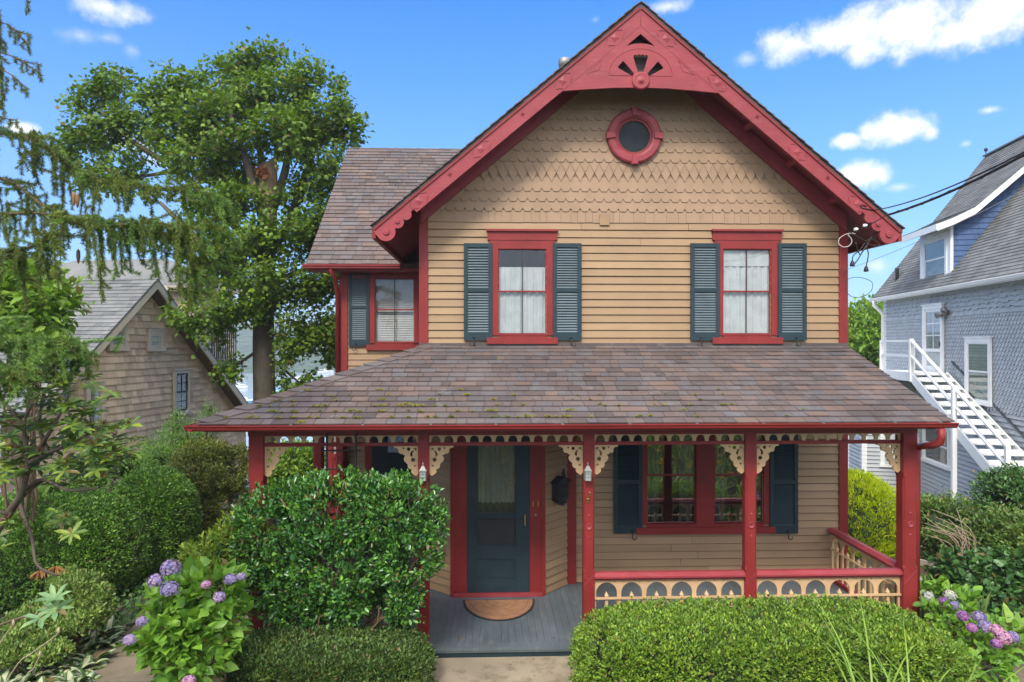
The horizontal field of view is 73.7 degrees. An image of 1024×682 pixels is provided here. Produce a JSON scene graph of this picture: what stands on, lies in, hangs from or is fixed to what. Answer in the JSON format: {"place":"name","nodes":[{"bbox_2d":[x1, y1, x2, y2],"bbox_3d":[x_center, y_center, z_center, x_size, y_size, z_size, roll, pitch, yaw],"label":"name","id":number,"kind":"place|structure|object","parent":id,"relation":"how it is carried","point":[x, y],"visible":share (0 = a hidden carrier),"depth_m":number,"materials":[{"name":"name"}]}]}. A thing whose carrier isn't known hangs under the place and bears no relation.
{"place":"outdoors","nodes":[
{"label":"outdoors","id":0,"kind":"place"},
{"bbox_2d":[83,592,248,681],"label":"side path","id":1,"kind":"structure","parent":0,"point":[120,667],"depth_m":7.68,"materials":[{"name":"beige concrete"}]},
{"bbox_2d":[0,372,334,490],"bbox_3d":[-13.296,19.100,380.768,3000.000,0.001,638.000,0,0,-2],"label":"water","id":2,"kind":"structure","parent":0,"point":[248,391],"depth_m":314.38,"materials":[{"name":"grey liquid"}]},
{"bbox_2d":[236,378,247,388],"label":"boat","id":3,"kind":"object","parent":2,"relation":"on","point":[241,387],"visible":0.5,"depth_m":280.20,"materials":[{"name":"white paint"}]},
{"bbox_2d":[318,358,333,372],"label":"boat","id":4,"kind":"object","parent":2,"relation":"on","point":[327,371],"visible":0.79,"depth_m":420.75,"materials":[{"name":"white paint"}]},
{"bbox_2d":[234,323,334,372],"bbox_3d":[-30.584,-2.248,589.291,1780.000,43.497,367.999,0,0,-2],"label":"hills","id":5,"kind":"structure","parent":0,"point":[244,343],"depth_m":471.39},
{"bbox_2d":[419,656,594,681],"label":"front path","id":6,"kind":"structure","parent":0,"point":[518,669],"depth_m":7.54,"materials":[{"name":"concrete"}]},
{"bbox_2d":[0,490,1023,680],"bbox_3d":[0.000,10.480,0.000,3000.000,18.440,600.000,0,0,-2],"label":"ground","id":7,"kind":"structure","parent":0,"point":[869,562],"depth_m":9.87,"materials":[{"name":"green soil"}]},
{"bbox_2d":[0,619,14,642],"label":"flower stalk","id":8,"kind":"object","parent":7,"relation":"on","point":[13,622],"visible":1,"depth_m":4.60,"materials":[{"name":"beige plant"}]},
{"bbox_2d":[0,668,20,681],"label":"hosta","id":9,"kind":"object","parent":7,"relation":"on","point":[4,675],"visible":0.91,"depth_m":7.24,"materials":[{"name":"green plant"}]},
{"bbox_2d":[12,673,30,681],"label":"hosta","id":10,"kind":"object","parent":7,"relation":"on","point":[21,675],"visible":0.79,"depth_m":7.32,"materials":[{"name":"green plant"}]},
{"bbox_2d":[23,651,40,681],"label":"flower stalk","id":11,"kind":"object","parent":7,"relation":"on","point":[39,654],"visible":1,"depth_m":4.60,"materials":[{"name":"brown plant"}]},
{"bbox_2d":[6,627,59,681],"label":"flower stalk","id":12,"kind":"object","parent":7,"relation":"on","point":[58,630],"visible":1,"depth_m":4.60,"materials":[{"name":"brown plant"}]},
{"bbox_2d":[14,656,56,681],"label":"hosta","id":13,"kind":"object","parent":7,"relation":"on","point":[23,670],"visible":0.44,"depth_m":7.47,"materials":[{"name":"green plant"}]},
{"bbox_2d":[36,677,46,681],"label":"hosta","id":14,"kind":"object","parent":7,"relation":"on","point":[41,679],"visible":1,"depth_m":7.20,"materials":[{"name":"plant"}]},
{"bbox_2d":[0,247,95,544],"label":"leafy tree","id":15,"kind":"object","parent":7,"relation":"on","point":[52,312],"visible":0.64,"depth_m":9.21,"materials":[{"name":"green plant"}]},
{"bbox_2d":[34,662,69,676],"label":"hosta","id":16,"kind":"object","parent":7,"relation":"on","point":[54,667],"visible":0.41,"depth_m":7.49,"materials":[{"name":"green plant"}]},
{"bbox_2d":[0,563,121,671],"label":"dwarf azalea","id":17,"kind":"object","parent":7,"relation":"on","point":[92,602],"visible":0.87,"depth_m":7.88,"materials":[{"name":"green plant"}]},
{"bbox_2d":[46,668,78,681],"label":"hosta","id":18,"kind":"object","parent":7,"relation":"on","point":[49,679],"visible":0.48,"depth_m":7.38,"materials":[{"name":"green plant"}]},
{"bbox_2d":[50,670,79,681],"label":"hosta","id":19,"kind":"object","parent":7,"relation":"on","point":[68,676],"visible":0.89,"depth_m":7.28,"materials":[{"name":"white plant"}]},
{"bbox_2d":[0,342,146,628],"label":"tree","id":20,"kind":"object","parent":7,"relation":"on","point":[72,431],"visible":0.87,"depth_m":5.51,"materials":[{"name":"green plant"}]},
{"bbox_2d":[57,640,92,664],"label":"hosta","id":21,"kind":"object","parent":7,"relation":"on","point":[83,649],"visible":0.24,"depth_m":7.98,"materials":[{"name":"green plant"}]},
{"bbox_2d":[0,482,154,611],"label":"boxwood","id":22,"kind":"object","parent":7,"relation":"on","point":[111,543],"visible":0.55,"depth_m":9.57,"materials":[{"name":"green plant"}]},
{"bbox_2d":[57,667,102,681],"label":"hosta","id":23,"kind":"object","parent":7,"relation":"on","point":[87,677],"visible":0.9,"depth_m":7.42,"materials":[{"name":"plant"}]},
{"bbox_2d":[55,655,109,678],"bbox_3d":[-4.789,3.643,7.618,0.472,0.242,0.504,0,0,-4],"label":"hosta","id":24,"kind":"object","parent":7,"relation":"on","point":[86,665],"visible":0.52,"depth_m":7.67,"materials":[{"name":"green plant"}]},
{"bbox_2d":[75,633,98,645],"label":"hosta","id":25,"kind":"object","parent":7,"relation":"on","point":[84,638],"visible":0.13,"depth_m":8.33,"materials":[{"name":"green plant"}]},
{"bbox_2d":[0,578,178,681],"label":"ground ivy","id":26,"kind":"object","parent":7,"relation":"on","point":[136,590],"visible":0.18,"depth_m":9.05,"materials":[{"name":"green plant"}]},
{"bbox_2d":[76,630,108,654],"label":"hosta","id":27,"kind":"object","parent":7,"relation":"on","point":[95,639],"visible":0.38,"depth_m":8.24,"materials":[{"name":"green plant"}]},
{"bbox_2d":[70,648,117,665],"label":"hosta","id":28,"kind":"object","parent":7,"relation":"on","point":[103,654],"visible":0.45,"depth_m":7.82,"materials":[{"name":"green plant"}]},
{"bbox_2d":[85,627,118,640],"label":"hosta","id":29,"kind":"object","parent":7,"relation":"on","point":[106,629],"visible":0.23,"depth_m":8.53,"materials":[{"name":"green plant"}]},
{"bbox_2d":[86,615,126,639],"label":"hosta","id":30,"kind":"object","parent":7,"relation":"on","point":[110,622],"visible":0.34,"depth_m":8.65,"materials":[{"name":"green plant"}]},
{"bbox_2d":[94,631,124,652],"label":"hosta","id":31,"kind":"object","parent":7,"relation":"on","point":[112,642],"visible":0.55,"depth_m":8.29,"materials":[{"name":"green plant"}]},
{"bbox_2d":[54,437,172,491],"bbox_3d":[-7.930,3.089,13.652,2.469,2.425,1.489,0,0,5],"label":"background shrub","id":32,"kind":"object","parent":7,"relation":"on","point":[119,471],"visible":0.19,"depth_m":13.44,"materials":[{"name":"green plant"}]},
{"bbox_2d":[0,0,244,410],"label":"spruce","id":33,"kind":"object","parent":7,"relation":"on","point":[178,237],"visible":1,"depth_m":6.21,"materials":[{"name":"green plant"}]},
{"bbox_2d":[0,259,248,541],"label":"cottage","id":34,"kind":"structure","parent":7,"relation":"on","point":[152,371],"depth_m":16.74,"materials":[{"name":"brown wood"}]},
{"bbox_2d":[84,380,106,428],"bbox_3d":[-9.158,1.371,15.016,0.080,1.027,0.619,0,0,9],"label":"window","id":35,"kind":"structure","parent":34,"relation":"in","point":[89,395],"depth_m":15.08,"materials":[{"name":"grey glass"}]},
{"bbox_2d":[107,325,129,350],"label":"window","id":36,"kind":"structure","parent":34,"relation":"in","point":[124,332],"depth_m":15.85,"materials":[{"name":"beige paint"}]},
{"bbox_2d":[146,329,165,350],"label":"window","id":37,"kind":"structure","parent":34,"relation":"in","point":[155,337],"depth_m":16.96,"materials":[{"name":"beige paint"}]},
{"bbox_2d":[172,368,191,415],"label":"window","id":38,"kind":"structure","parent":34,"relation":"in","point":[181,377],"depth_m":17.99,"materials":[{"name":"beige paint"}]},
{"bbox_2d":[205,316,215,357],"bbox_3d":[-9.756,0.147,22.160,0.080,1.965,0.650,0,0,9],"label":"railing","id":39,"kind":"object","parent":34,"relation":"in","point":[209,342],"depth_m":22.17,"materials":[{"name":"beige paint"}]},
{"bbox_2d":[217,331,228,366],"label":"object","id":40,"kind":"structure","parent":34,"relation":"in","point":[228,331],"depth_m":22.95,"materials":[{"name":"beige paint"}]},
{"bbox_2d":[112,464,204,578],"bbox_3d":[-5.894,3.002,11.121,1.517,1.988,1.354,0,0,-2],"label":"boxwood","id":41,"kind":"object","parent":7,"relation":"on","point":[166,499],"visible":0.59,"depth_m":10.84,"materials":[{"name":"green plant"}]},
{"bbox_2d":[129,395,224,477],"bbox_3d":[-6.505,2.596,13.402,1.899,3.107,1.369,0,0,-2],"label":"hemlock","id":42,"kind":"object","parent":7,"relation":"on","point":[161,452],"visible":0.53,"depth_m":13.31,"materials":[{"name":"green plant"}]},
{"bbox_2d":[113,555,253,681],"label":"hydrangea","id":43,"kind":"object","parent":7,"relation":"on","point":[185,634],"visible":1,"depth_m":6.22,"materials":[{"name":"green plant"}]},
{"bbox_2d":[163,435,248,557],"bbox_3d":[-5.644,2.907,12.835,1.907,2.283,1.664,0,0,-2],"label":"azalea","id":44,"kind":"object","parent":7,"relation":"on","point":[214,485],"visible":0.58,"depth_m":12.58,"materials":[{"name":"green plant"}]},
{"bbox_2d":[40,26,374,550],"bbox_3d":[-7.808,-1.236,17.004,8.531,13.212,3.804,0,0,-2],"label":"maple tree","id":45,"kind":"object","parent":7,"relation":"on","point":[299,128],"visible":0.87,"depth_m":16.86,"materials":[{"name":"green plant"}]},
{"bbox_2d":[175,505,285,675],"bbox_3d":[-3.078,2.777,7.618,1.301,1.930,0.832,0,0,-30],"label":"pieris","id":46,"kind":"object","parent":7,"relation":"on","point":[194,553],"visible":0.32,"depth_m":7.42,"materials":[{"name":"green plant"}]},
{"bbox_2d":[267,437,325,522],"bbox_3d":[-5.145,3.743,17.093,2.796,3.026,1.767,0,0,-13],"label":"garden shrub","id":47,"kind":"object","parent":7,"relation":"on","point":[294,461],"visible":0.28,"depth_m":16.59,"materials":[{"name":"green plant"}]},
{"bbox_2d":[211,621,438,681],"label":"hedge","id":48,"kind":"object","parent":7,"relation":"on","point":[271,654],"visible":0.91,"depth_m":6.73,"materials":[{"name":"green plant"}]},
{"bbox_2d":[213,464,452,636],"bbox_3d":[-1.989,2.522,7.492,2.699,2.390,1.121,0,0,-2],"label":"holly bush","id":49,"kind":"object","parent":7,"relation":"on","point":[300,578],"visible":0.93,"depth_m":7.26,"materials":[{"name":"green plant"}]},
{"bbox_2d":[184,1,958,659],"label":"house","id":50,"kind":"structure","parent":7,"relation":"on","point":[614,255],"depth_m":9.86,"materials":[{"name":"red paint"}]},
{"bbox_2d":[321,432,360,585],"bbox_3d":[-1.966,2.322,7.863,0.449,2.555,0.032,0,0,-2],"label":"iron trellis","id":51,"kind":"object","parent":50,"relation":"on","point":[327,450],"visible":0.29,"depth_m":7.85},
{"bbox_2d":[366,279,418,349],"bbox_3d":[-2.180,-0.608,12.904,1.066,1.655,0.695,0,0,-2],"label":"window","id":52,"kind":"structure","parent":50,"relation":"in","point":[393,303],"depth_m":12.70,"materials":[{"name":"grey glass"}]},
{"bbox_2d":[372,436,413,528],"bbox_3d":[-2.151,2.250,12.628,0.864,2.500,0.050,0,0,-2],"label":"side door","id":53,"kind":"structure","parent":50,"relation":"in","point":[384,458],"depth_m":12.60,"materials":[{"name":"black paint"}]},
{"bbox_2d":[419,463,426,480],"bbox_3d":[-1.031,1.498,7.908,0.088,0.214,0.104,0,0,-2],"label":"porch lantern","id":54,"kind":"object","parent":50,"relation":"attached to","point":[423,471],"visible":0.93,"depth_m":7.87,"materials":[{"name":"white glass"}]},
{"bbox_2d":[463,436,528,592],"bbox_3d":[-0.217,2.373,9.401,0.915,2.145,0.065,0,0,-2],"label":"storm door","id":55,"kind":"structure","parent":50,"relation":"in","point":[497,543],"depth_m":9.41,"materials":[{"name":"green paint"}]},
{"bbox_2d":[463,599,534,620],"bbox_3d":[-0.165,3.487,8.900,0.967,0.020,0.700,0,0,-2],"label":"doormat","id":56,"kind":"object","parent":50,"relation":"on","point":[499,609],"visible":1,"depth_m":8.92,"materials":[{"name":"fabric"}]},
{"bbox_2d":[477,435,525,512],"bbox_3d":[-0.189,2.400,9.474,0.862,2.200,0.030,0,0,-2],"label":"inner door","id":57,"kind":"structure","parent":50,"relation":"in","point":[485,507],"depth_m":9.46,"materials":[{"name":"glass"}]},
{"bbox_2d":[486,229,557,343],"bbox_3d":[0.138,-0.762,10.179,1.038,1.732,0.705,0,0,-2],"label":"window","id":58,"kind":"structure","parent":50,"relation":"in","point":[525,256],"depth_m":9.93,"materials":[{"name":"red paint"}]},
{"bbox_2d":[551,468,570,505],"bbox_3d":[0.690,2.038,9.621,0.140,0.530,0.310,0,0,39],"label":"mailbox","id":59,"kind":"object","parent":50,"relation":"attached to","point":[560,490],"visible":1,"depth_m":9.56,"materials":[{"name":"black metal"}]},
{"bbox_2d":[584,462,591,480],"bbox_3d":[0.883,1.509,7.973,0.088,0.214,0.104,0,0,-2],"label":"porch lantern","id":60,"kind":"object","parent":50,"relation":"attached to","point":[587,473],"visible":1,"depth_m":7.93,"materials":[{"name":"white glass"}]},
{"bbox_2d":[606,107,662,164],"bbox_3d":[1.777,-2.990,9.921,0.830,0.830,0.115,0,0,-2],"label":"round window","id":61,"kind":"structure","parent":50,"relation":"in","point":[633,136],"depth_m":9.90,"materials":[{"name":"red paint"}]},
{"bbox_2d":[636,434,775,534],"bbox_3d":[2.815,1.991,10.277,2.062,1.757,0.695,0,0,-2],"label":"window","id":62,"kind":"structure","parent":50,"relation":"in","point":[669,471],"depth_m":10.15,"materials":[{"name":"red paint"}]},
{"bbox_2d":[711,229,783,343],"bbox_3d":[3.440,-0.809,10.007,1.051,1.669,0.132,0,0,-2],"label":"window","id":63,"kind":"structure","parent":50,"relation":"in","point":[745,255],"depth_m":10.04,"materials":[{"name":"red paint"}]},
{"bbox_2d":[838,232,879,297],"bbox_3d":[4.912,-1.174,9.577,0.677,1.106,0.065,0,0,-2],"label":"cable coil","id":64,"kind":"object","parent":50,"relation":"hanging from","point":[852,263],"visible":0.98,"depth_m":9.57,"materials":[{"name":"black rubber"}]},
{"bbox_2d":[845,190,1023,269],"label":"drop line","id":65,"kind":"object","parent":50,"relation":"attached to","point":[942,230],"visible":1,"depth_m":7.42,"materials":[{"name":"grey rubber"}]},
{"bbox_2d":[850,153,1023,232],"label":"service cable","id":66,"kind":"object","parent":50,"relation":"attached to","point":[961,186],"visible":1,"depth_m":7.12,"materials":[{"name":"black rubber"}]},
{"bbox_2d":[860,151,1023,210],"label":"telephone wire","id":67,"kind":"object","parent":50,"relation":"attached to","point":[952,185],"visible":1,"depth_m":6.90,"materials":[{"name":"black rubber"}]},
{"bbox_2d":[566,591,981,681],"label":"hedge","id":68,"kind":"object","parent":7,"relation":"on","point":[693,641],"visible":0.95,"depth_m":6.49,"materials":[{"name":"green plant"}]},
{"bbox_2d":[806,599,922,681],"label":"daylily","id":69,"kind":"object","parent":7,"relation":"on","point":[853,678],"visible":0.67,"depth_m":6.21,"materials":[{"name":"green plant"}]},
{"bbox_2d":[848,293,883,367],"bbox_3d":[16.879,2.284,32.986,3.708,9.300,4.079,0,0,-2],"label":"tree","id":70,"kind":"object","parent":7,"relation":"on","point":[864,331],"visible":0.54,"depth_m":32.12,"materials":[{"name":"green plant"}]},
{"bbox_2d":[848,467,895,558],"bbox_3d":[6.443,3.444,12.610,1.691,2.279,1.903,0,0,-2],"label":"arborvitae","id":71,"kind":"object","parent":7,"relation":"on","point":[871,515],"visible":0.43,"depth_m":12.10,"materials":[{"name":"green plant"}]},
{"bbox_2d":[788,611,1000,681],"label":"daylily","id":72,"kind":"object","parent":7,"relation":"on","point":[883,669],"visible":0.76,"depth_m":6.15,"materials":[{"name":"green plant"}]},
{"bbox_2d":[920,594,937,621],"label":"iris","id":73,"kind":"object","parent":7,"relation":"on","point":[921,616],"visible":0.04,"depth_m":8.57,"materials":[{"name":"green plant"}]},
{"bbox_2d":[848,134,1023,528],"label":"neighbour house","id":74,"kind":"structure","parent":7,"relation":"on","point":[954,294],"depth_m":20.59,"materials":[{"name":"grey paint"}]},
{"bbox_2d":[879,434,894,466],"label":"window","id":75,"kind":"structure","parent":74,"relation":"in","point":[882,454],"depth_m":23.11,"materials":[{"name":"white paint"}]},
{"bbox_2d":[925,308,939,376],"bbox_3d":[13.460,0.017,21.840,0.080,2.145,1.173,0,0,9],"label":"storm door","id":76,"kind":"structure","parent":74,"relation":"in","point":[934,354],"depth_m":22.05,"materials":[{"name":"white paint"}]},
{"bbox_2d":[921,428,950,470],"bbox_3d":[13.427,3.229,21.656,0.080,1.365,1.943,0,0,9],"label":"window","id":77,"kind":"structure","parent":74,"relation":"in","point":[940,456],"depth_m":21.58,"materials":[{"name":"white paint"}]},
{"bbox_2d":[962,336,992,406],"bbox_3d":[13.032,0.795,19.127,0.080,1.899,1.477,0,0,9],"label":"window","id":78,"kind":"structure","parent":74,"relation":"in","point":[977,350],"depth_m":19.06,"materials":[{"name":"white paint"}]},
{"bbox_2d":[854,649,1023,681],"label":"daylily","id":79,"kind":"object","parent":7,"relation":"on","point":[933,675],"visible":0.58,"depth_m":6.16,"materials":[{"name":"green plant"}]},
{"bbox_2d":[922,508,978,553],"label":"rose canes","id":80,"kind":"object","parent":7,"relation":"on","point":[962,538],"visible":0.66,"depth_m":10.76,"materials":[{"name":"brown plant"}]},
{"bbox_2d":[879,339,1023,497],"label":"staircase","id":81,"kind":"structure","parent":7,"relation":"on","point":[998,432],"depth_m":18.10,"materials":[{"name":"white paint"}]},
{"bbox_2d":[920,573,983,635],"bbox_3d":[5.184,3.219,8.217,0.830,0.780,0.925,0,0,39],"label":"hydrangea","id":82,"kind":"object","parent":7,"relation":"on","point":[942,590],"visible":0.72,"depth_m":8.12,"materials":[{"name":"green plant"}]},
{"bbox_2d":[895,485,1023,559],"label":"rose shrub","id":83,"kind":"object","parent":7,"relation":"on","point":[1006,530],"visible":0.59,"depth_m":11.10,"materials":[{"name":"green plant"}]},
{"bbox_2d":[913,590,1023,681],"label":"hydrangea","id":84,"kind":"object","parent":7,"relation":"on","point":[999,648],"visible":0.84,"depth_m":7.28,"materials":[{"name":"green plant"}]},
{"bbox_2d":[923,543,1023,617],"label":"ivy mound","id":85,"kind":"object","parent":7,"relation":"on","point":[998,571],"visible":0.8,"depth_m":9.32,"materials":[{"name":"green plant"}]},
{"bbox_2d":[920,559,936,573],"bbox_3d":[6.234,3.337,10.013,0.065,0.210,0.584,0,0,-44],"label":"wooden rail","id":86,"kind":"object","parent":85,"relation":"on","point":[924,562],"visible":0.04,"depth_m":10.11,"materials":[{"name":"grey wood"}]},
{"bbox_2d":[970,587,993,614],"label":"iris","id":87,"kind":"object","parent":7,"relation":"on","point":[982,609],"visible":0.26,"depth_m":8.55,"materials":[{"name":"green plant"}]},
{"bbox_2d":[954,612,1021,653],"bbox_3d":[5.640,3.475,7.977,0.801,0.464,0.727,0,0,-31],"label":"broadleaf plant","id":88,"kind":"object","parent":7,"relation":"on","point":[985,644],"visible":0.04,"depth_m":7.93,"materials":[{"name":"green plant"}]},
{"bbox_2d":[961,460,1023,524],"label":"evergreen bush","id":89,"kind":"object","parent":7,"relation":"on","point":[1005,484],"visible":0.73,"depth_m":11.98,"materials":[{"name":"green plant"}]},
{"bbox_2d":[976,661,1023,681],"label":"stone","id":90,"kind":"object","parent":7,"relation":"on","point":[1020,674],"visible":0.14,"depth_m":7.43,"materials":[{"name":"beige stone"}]},
{"bbox_2d":[981,665,1019,681],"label":"broadleaf plant","id":91,"kind":"object","parent":7,"relation":"on","point":[1010,679],"visible":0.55,"depth_m":6.96,"materials":[{"name":"green plant"}]},
{"bbox_2d":[989,602,1023,646],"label":"broadleaf plant","id":92,"kind":"object","parent":7,"relation":"on","point":[1007,611],"visible":0.2,"depth_m":8.33,"materials":[{"name":"green plant"}]},
{"bbox_2d":[0,0,1023,325],"label":"sky","id":93,"kind":"structure","parent":0,"point":[905,99],"materials":[{"name":"blue"}]}
]}

